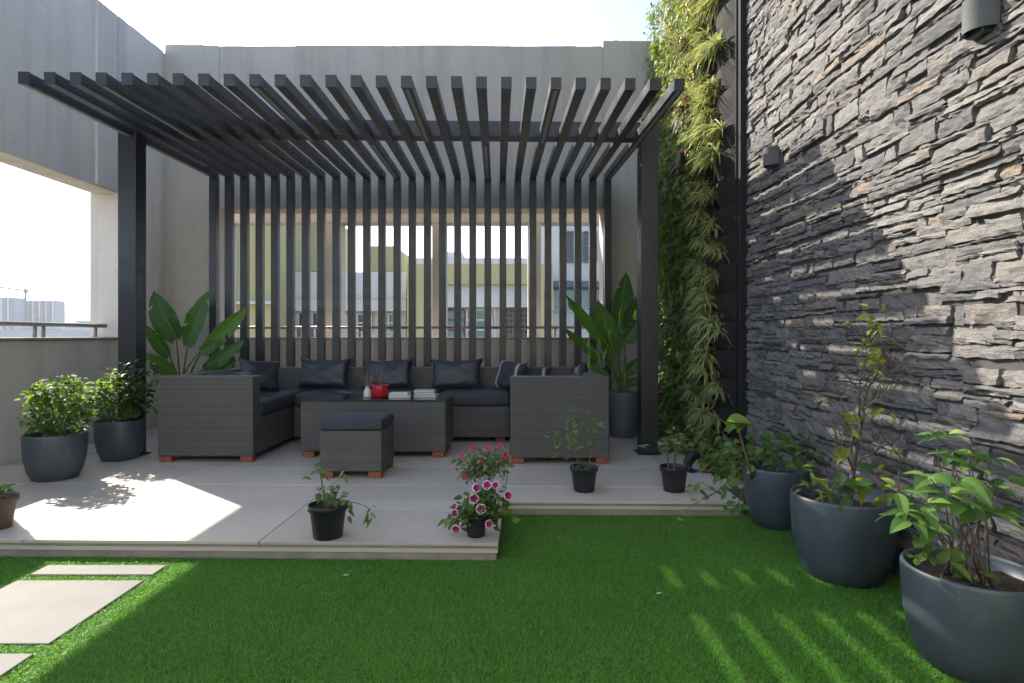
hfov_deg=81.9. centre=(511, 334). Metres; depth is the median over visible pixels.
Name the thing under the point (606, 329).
potted plant
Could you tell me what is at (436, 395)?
book
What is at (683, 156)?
bromeliad
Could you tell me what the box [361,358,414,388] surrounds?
throw pillow
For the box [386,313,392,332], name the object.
window
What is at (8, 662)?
stepping stone
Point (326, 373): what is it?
throw pillow
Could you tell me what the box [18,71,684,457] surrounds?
pergola
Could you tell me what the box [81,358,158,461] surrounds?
planter
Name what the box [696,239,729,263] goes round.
spider plant
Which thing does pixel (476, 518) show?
potted plant
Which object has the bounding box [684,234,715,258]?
spider plant
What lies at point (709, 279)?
spider plant
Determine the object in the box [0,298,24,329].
tower block
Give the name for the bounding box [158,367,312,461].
wicker sofa
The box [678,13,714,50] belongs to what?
spider plant
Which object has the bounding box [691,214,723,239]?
spider plant
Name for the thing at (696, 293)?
spider plant
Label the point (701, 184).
spider plant
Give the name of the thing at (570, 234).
window
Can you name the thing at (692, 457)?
garden spotlight
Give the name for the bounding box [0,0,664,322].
sky
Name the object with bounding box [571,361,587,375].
throw pillow
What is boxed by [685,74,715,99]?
spider plant
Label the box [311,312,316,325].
window
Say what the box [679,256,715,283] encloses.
spider plant
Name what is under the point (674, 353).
creeper foliage
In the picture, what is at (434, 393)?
book
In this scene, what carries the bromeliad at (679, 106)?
in the vertical garden
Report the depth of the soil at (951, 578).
2.03 m
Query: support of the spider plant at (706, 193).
in the vertical garden
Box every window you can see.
[295,329,300,336]
[297,312,300,325]
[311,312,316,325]
[311,329,316,336]
[357,313,372,332]
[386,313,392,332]
[448,309,465,336]
[466,309,483,336]
[506,308,527,336]
[553,289,558,311]
[567,231,573,262]
[567,289,573,311]
[582,231,588,262]
[582,289,588,311]
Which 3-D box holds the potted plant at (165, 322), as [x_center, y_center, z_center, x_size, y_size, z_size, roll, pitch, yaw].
[-3.390,0.298,6.472,1.061,1.604,0.696,0,0,0]
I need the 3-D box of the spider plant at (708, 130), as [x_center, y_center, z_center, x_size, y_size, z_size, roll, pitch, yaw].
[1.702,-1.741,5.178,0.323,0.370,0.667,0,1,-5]
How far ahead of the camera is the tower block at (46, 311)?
439.93 m
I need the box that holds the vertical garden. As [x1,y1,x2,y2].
[665,0,748,465]
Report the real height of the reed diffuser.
0.216 m
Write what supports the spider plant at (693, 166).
in the vertical garden
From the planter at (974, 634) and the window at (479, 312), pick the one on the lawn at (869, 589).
the planter at (974, 634)
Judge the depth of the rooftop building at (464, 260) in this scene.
150.00 m
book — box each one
[389,392,410,394]
[389,393,411,397]
[413,394,438,396]
[414,389,435,392]
[414,391,436,394]
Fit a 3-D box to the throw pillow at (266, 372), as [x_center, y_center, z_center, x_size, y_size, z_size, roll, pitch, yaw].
[-2.593,0.419,6.062,0.428,0.367,0.157,7,-19,-38]
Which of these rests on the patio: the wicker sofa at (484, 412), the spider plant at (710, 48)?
the wicker sofa at (484, 412)
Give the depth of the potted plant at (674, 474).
4.13 m
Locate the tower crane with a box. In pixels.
[0,286,31,321]
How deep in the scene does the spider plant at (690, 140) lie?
5.57 m
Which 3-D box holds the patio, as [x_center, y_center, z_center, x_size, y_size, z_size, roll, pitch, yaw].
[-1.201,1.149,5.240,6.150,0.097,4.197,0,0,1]
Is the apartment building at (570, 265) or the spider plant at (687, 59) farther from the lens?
the apartment building at (570, 265)
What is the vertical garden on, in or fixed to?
attached to the stone wall at (893, 130)
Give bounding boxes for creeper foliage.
[637,0,711,454]
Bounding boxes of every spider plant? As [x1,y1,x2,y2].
[675,49,708,75]
[676,125,714,155]
[676,307,716,335]
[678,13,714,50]
[678,177,715,198]
[678,199,716,236]
[678,382,714,415]
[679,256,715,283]
[679,283,715,311]
[680,0,701,19]
[681,186,719,209]
[682,150,710,181]
[682,360,718,384]
[682,418,712,435]
[683,119,726,152]
[683,331,713,358]
[683,342,719,376]
[684,100,715,125]
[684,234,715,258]
[684,269,719,295]
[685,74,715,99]
[685,294,722,320]
[685,403,725,437]
[686,312,730,350]
[687,24,713,52]
[687,28,729,76]
[687,106,718,132]
[687,140,725,181]
[689,75,722,110]
[691,0,717,26]
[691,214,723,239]
[691,428,715,447]
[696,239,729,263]
[699,376,733,406]
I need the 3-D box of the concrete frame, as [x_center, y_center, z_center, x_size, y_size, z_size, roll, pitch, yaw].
[-1.000,-0.038,8.175,6.400,3.677,0.850,0,0,0]
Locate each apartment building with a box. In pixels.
[236,226,299,336]
[295,226,407,336]
[407,264,552,336]
[541,226,598,336]
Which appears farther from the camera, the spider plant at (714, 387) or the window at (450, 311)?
the window at (450, 311)
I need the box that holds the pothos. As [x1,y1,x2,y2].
[650,44,660,65]
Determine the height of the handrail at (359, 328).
0.153 m
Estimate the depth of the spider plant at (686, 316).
5.51 m
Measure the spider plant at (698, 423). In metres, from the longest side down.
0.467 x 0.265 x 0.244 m
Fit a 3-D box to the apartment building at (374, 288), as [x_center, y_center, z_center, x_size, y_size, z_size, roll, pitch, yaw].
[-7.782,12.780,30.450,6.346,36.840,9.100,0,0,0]
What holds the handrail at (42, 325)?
on the concrete wall at (44, 136)
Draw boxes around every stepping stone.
[0,580,143,646]
[0,654,33,678]
[30,565,166,576]
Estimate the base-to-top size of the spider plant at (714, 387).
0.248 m
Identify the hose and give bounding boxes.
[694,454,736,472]
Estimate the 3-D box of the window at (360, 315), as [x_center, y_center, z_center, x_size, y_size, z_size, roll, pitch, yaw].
[-6.615,-0.540,26.493,0.700,0.880,0.105,0,0,0]
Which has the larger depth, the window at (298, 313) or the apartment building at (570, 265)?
the apartment building at (570, 265)
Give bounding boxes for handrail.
[0,321,106,336]
[237,326,584,336]
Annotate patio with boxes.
[0,427,744,560]
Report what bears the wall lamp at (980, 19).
attached to the stone wall at (893, 130)
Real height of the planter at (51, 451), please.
0.809 m
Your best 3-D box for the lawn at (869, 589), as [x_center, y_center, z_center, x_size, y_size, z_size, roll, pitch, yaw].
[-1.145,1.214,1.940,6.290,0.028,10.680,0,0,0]
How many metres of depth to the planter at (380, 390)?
5.46 m
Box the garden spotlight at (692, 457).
[683,449,700,472]
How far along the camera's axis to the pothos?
6.60 m
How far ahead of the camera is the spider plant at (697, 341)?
5.53 m
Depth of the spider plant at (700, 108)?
5.45 m
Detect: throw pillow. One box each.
[206,371,253,374]
[238,357,280,391]
[297,357,352,388]
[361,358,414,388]
[430,358,483,388]
[494,358,527,388]
[524,367,551,375]
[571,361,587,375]
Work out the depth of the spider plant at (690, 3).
5.64 m
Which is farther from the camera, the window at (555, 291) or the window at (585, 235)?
the window at (555, 291)
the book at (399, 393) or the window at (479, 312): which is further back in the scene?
the window at (479, 312)
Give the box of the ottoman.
[320,412,393,477]
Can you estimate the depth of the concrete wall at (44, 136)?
5.83 m
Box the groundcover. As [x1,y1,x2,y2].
[659,423,757,484]
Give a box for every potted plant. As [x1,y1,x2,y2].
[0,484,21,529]
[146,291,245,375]
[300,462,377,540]
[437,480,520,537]
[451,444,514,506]
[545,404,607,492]
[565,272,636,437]
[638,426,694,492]
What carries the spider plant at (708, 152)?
in the vertical garden
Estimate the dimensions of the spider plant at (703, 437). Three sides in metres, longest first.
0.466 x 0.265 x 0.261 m
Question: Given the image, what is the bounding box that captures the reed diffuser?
[361,374,373,397]
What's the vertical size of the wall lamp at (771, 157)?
0.143 m
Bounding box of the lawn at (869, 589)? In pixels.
[0,500,966,682]
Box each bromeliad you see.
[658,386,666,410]
[667,143,691,182]
[668,94,691,133]
[670,35,693,61]
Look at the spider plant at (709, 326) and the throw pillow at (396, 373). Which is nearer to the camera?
the spider plant at (709, 326)
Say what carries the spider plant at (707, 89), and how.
in the vertical garden
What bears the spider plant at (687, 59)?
in the vertical garden
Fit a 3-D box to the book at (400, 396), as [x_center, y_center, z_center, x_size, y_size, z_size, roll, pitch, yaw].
[-1.044,0.567,5.520,0.200,0.024,0.150,0,0,-6]
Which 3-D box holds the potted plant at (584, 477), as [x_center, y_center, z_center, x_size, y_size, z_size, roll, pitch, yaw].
[0.446,0.792,4.145,0.455,0.615,0.249,0,0,0]
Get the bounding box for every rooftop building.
[0,326,89,336]
[65,321,89,329]
[416,252,527,263]
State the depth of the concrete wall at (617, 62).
7.30 m
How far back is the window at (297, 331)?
26.23 m
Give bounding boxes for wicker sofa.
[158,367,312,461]
[294,367,509,440]
[510,366,608,463]
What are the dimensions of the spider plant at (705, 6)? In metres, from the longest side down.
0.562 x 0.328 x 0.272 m
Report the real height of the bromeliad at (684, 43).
0.329 m
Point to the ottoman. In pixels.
(356, 441)
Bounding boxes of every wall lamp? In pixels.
[763,145,779,169]
[962,0,1002,40]
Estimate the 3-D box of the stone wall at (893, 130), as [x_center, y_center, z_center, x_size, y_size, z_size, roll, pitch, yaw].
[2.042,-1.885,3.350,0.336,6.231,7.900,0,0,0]
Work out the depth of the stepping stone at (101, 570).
2.96 m
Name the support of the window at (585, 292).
in the apartment building at (570, 265)
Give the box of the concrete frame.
[234,214,598,336]
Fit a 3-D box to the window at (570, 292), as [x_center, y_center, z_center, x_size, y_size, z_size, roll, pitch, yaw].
[3.069,-1.823,30.243,0.661,1.251,0.105,0,0,0]
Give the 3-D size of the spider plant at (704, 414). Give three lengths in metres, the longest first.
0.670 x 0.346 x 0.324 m
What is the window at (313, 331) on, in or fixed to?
in the apartment building at (374, 288)
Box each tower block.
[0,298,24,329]
[27,301,64,322]
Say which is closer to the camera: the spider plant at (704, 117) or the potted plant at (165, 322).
the spider plant at (704, 117)
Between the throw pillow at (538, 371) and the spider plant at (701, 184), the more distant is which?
the throw pillow at (538, 371)
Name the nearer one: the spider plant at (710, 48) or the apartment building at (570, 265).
the spider plant at (710, 48)
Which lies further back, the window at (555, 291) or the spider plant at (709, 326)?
the window at (555, 291)
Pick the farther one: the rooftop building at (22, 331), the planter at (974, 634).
the rooftop building at (22, 331)
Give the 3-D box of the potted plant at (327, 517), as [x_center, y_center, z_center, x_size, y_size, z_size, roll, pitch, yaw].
[-0.949,0.899,3.220,0.425,0.400,0.212,0,0,0]
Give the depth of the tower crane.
429.35 m
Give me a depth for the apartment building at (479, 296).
24.50 m
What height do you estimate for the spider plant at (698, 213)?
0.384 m
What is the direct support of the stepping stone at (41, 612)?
on the lawn at (869, 589)
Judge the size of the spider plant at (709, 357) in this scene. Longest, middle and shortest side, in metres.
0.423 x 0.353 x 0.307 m
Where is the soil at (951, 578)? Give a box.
[943,573,975,586]
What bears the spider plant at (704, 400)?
in the vertical garden
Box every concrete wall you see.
[0,0,164,466]
[165,40,664,390]
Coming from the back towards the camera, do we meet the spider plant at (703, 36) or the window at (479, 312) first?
the window at (479, 312)
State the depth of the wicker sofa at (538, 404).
5.02 m
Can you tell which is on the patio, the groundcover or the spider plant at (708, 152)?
the groundcover
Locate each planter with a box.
[14,373,99,481]
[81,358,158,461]
[371,372,388,397]
[677,413,824,530]
[790,285,921,588]
[875,427,1023,682]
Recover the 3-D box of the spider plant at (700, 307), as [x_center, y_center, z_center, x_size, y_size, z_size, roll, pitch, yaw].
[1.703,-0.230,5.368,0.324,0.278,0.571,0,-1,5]
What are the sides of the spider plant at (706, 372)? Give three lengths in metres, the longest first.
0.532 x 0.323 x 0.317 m
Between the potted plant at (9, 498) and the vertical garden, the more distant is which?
the vertical garden
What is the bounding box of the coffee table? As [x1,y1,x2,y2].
[299,393,453,457]
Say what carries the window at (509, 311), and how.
in the apartment building at (479, 296)
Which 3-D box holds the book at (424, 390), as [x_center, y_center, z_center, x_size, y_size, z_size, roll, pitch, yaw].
[-0.819,0.525,5.550,0.190,0.020,0.145,0,0,0]
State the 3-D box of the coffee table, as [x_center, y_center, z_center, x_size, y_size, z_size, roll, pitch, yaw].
[-1.245,0.840,5.575,1.330,0.520,0.580,0,0,1]
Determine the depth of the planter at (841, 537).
2.82 m
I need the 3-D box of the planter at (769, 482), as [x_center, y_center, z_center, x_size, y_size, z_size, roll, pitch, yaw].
[1.444,0.837,3.724,0.922,0.718,0.576,0,0,-16]
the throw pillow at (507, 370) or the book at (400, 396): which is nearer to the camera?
the book at (400, 396)
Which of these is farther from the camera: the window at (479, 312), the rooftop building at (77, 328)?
the rooftop building at (77, 328)
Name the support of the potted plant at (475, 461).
on the patio
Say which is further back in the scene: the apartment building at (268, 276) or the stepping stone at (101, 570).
the apartment building at (268, 276)
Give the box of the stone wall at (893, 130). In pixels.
[745,0,1023,577]
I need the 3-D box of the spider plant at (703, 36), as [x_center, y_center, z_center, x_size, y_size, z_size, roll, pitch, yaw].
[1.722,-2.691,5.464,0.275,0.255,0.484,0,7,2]
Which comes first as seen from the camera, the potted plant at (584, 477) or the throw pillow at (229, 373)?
the potted plant at (584, 477)

